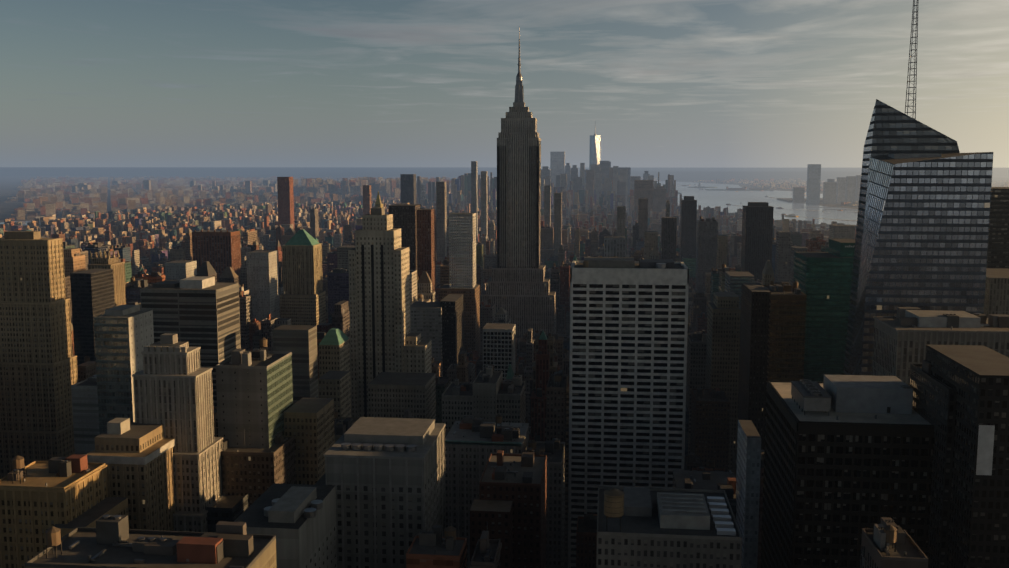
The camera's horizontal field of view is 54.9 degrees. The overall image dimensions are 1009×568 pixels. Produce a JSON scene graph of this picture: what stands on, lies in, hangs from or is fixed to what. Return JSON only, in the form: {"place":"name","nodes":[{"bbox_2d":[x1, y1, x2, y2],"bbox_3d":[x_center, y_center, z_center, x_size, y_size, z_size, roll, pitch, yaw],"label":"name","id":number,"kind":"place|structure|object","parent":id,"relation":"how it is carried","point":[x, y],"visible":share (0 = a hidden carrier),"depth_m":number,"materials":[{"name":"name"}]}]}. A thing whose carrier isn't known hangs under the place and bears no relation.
{"place":"outdoors","nodes":[
{"label":"outdoors","id":0,"kind":"place"},
{"bbox_2d":[0,181,857,229],"bbox_3d":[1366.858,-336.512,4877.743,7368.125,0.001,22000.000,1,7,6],"label":"harbour water","id":1,"kind":"structure","parent":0,"point":[713,198],"depth_m":6562.78,"materials":[{"name":"grey liquid"}]},
{"bbox_2d":[661,184,857,228],"bbox_3d":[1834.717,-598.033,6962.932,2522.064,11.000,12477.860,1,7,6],"label":"buildings","id":2,"kind":"structure","parent":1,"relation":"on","point":[790,215],"depth_m":5084.23,"materials":[{"name":"grey"}]},
{"bbox_2d":[0,169,1008,180],"bbox_3d":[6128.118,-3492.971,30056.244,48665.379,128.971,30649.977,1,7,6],"label":"sea","id":3,"kind":"structure","parent":0,"point":[715,174],"depth_m":21438.83,"materials":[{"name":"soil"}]},
{"bbox_2d":[0,167,1008,567],"bbox_3d":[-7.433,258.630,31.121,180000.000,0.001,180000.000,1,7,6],"label":"ground","id":4,"kind":"structure","parent":0,"point":[8,185],"depth_m":21492.04,"materials":[{"name":"grey"}]},
{"bbox_2d":[0,229,350,567],"bbox_3d":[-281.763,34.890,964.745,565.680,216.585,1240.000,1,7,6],"label":"city buildings","id":5,"kind":"structure","parent":4,"relation":"on","point":[128,429],"depth_m":487.92,"materials":[{"name":"brown concrete"}]},
{"bbox_2d":[348,208,431,416],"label":"stepped skyscraper","id":6,"kind":"structure","parent":4,"relation":"on","point":[383,338],"depth_m":720.77,"materials":[{"name":"beige stone"}]},
{"bbox_2d":[72,131,854,285],"bbox_3d":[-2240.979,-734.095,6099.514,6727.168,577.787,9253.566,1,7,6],"label":"distant skyscrapers","id":7,"kind":"structure","parent":4,"relation":"on","point":[598,173],"depth_m":2771.98,"materials":[{"name":"grey glass"}]},
{"bbox_2d":[0,172,927,567],"bbox_3d":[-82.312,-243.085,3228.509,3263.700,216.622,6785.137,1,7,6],"label":"city buildings","id":8,"kind":"structure","parent":4,"relation":"on","point":[144,242],"depth_m":1234.93,"materials":[{"name":"brown concrete"}]},
{"bbox_2d":[5,176,1008,219],"bbox_3d":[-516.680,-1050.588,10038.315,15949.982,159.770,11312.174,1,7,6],"label":"city","id":9,"kind":"object","parent":4,"relation":"on","point":[47,196],"visible":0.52,"depth_m":7286.75,"materials":[{"name":"brown concrete"}]},
{"bbox_2d":[480,27,565,337],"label":"skyscraper","id":10,"kind":"structure","parent":4,"relation":"on","point":[518,289],"depth_m":1305.55,"materials":[{"name":"grey stone"}]},
{"bbox_2d":[315,204,741,567],"bbox_3d":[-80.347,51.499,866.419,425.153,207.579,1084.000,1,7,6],"label":"city buildings","id":11,"kind":"structure","parent":4,"relation":"on","point":[396,478],"depth_m":401.35,"materials":[{"name":"grey concrete"}]},
{"bbox_2d":[568,257,688,567],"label":"white grid tower","id":12,"kind":"structure","parent":4,"relation":"on","point":[628,361],"depth_m":565.05,"materials":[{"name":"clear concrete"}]},
{"bbox_2d":[678,164,860,204],"bbox_3d":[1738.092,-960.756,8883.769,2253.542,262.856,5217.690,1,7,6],"label":"distant waterfront buildings","id":13,"kind":"structure","parent":4,"relation":"on","point":[843,189],"depth_m":6473.79,"materials":[{"name":"concrete"},{"name":"glass"}]},
{"bbox_2d":[604,187,1008,567],"bbox_3d":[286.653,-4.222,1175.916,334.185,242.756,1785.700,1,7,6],"label":"office buildings","id":14,"kind":"structure","parent":4,"relation":"on","point":[951,368],"depth_m":463.62,"materials":[{"name":"black glass"}]},
{"bbox_2d":[793,239,854,381],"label":"green glass tower","id":15,"kind":"structure","parent":4,"relation":"on","point":[824,279],"depth_m":676.95,"materials":[{"name":"glass"}]},
{"bbox_2d":[760,375,933,567],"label":"office building","id":16,"kind":"structure","parent":4,"relation":"on","point":[847,458],"depth_m":330.84,"materials":[{"name":"black glass"}]},
{"bbox_2d":[843,0,992,375],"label":"glass skyscraper","id":17,"kind":"structure","parent":4,"relation":"on","point":[922,233],"depth_m":501.85,"materials":[{"name":"glass"}]},
{"bbox_2d":[0,0,1008,167],"label":"sky","id":18,"kind":"structure","parent":0,"point":[84,83],"materials":[{"name":"grey"}]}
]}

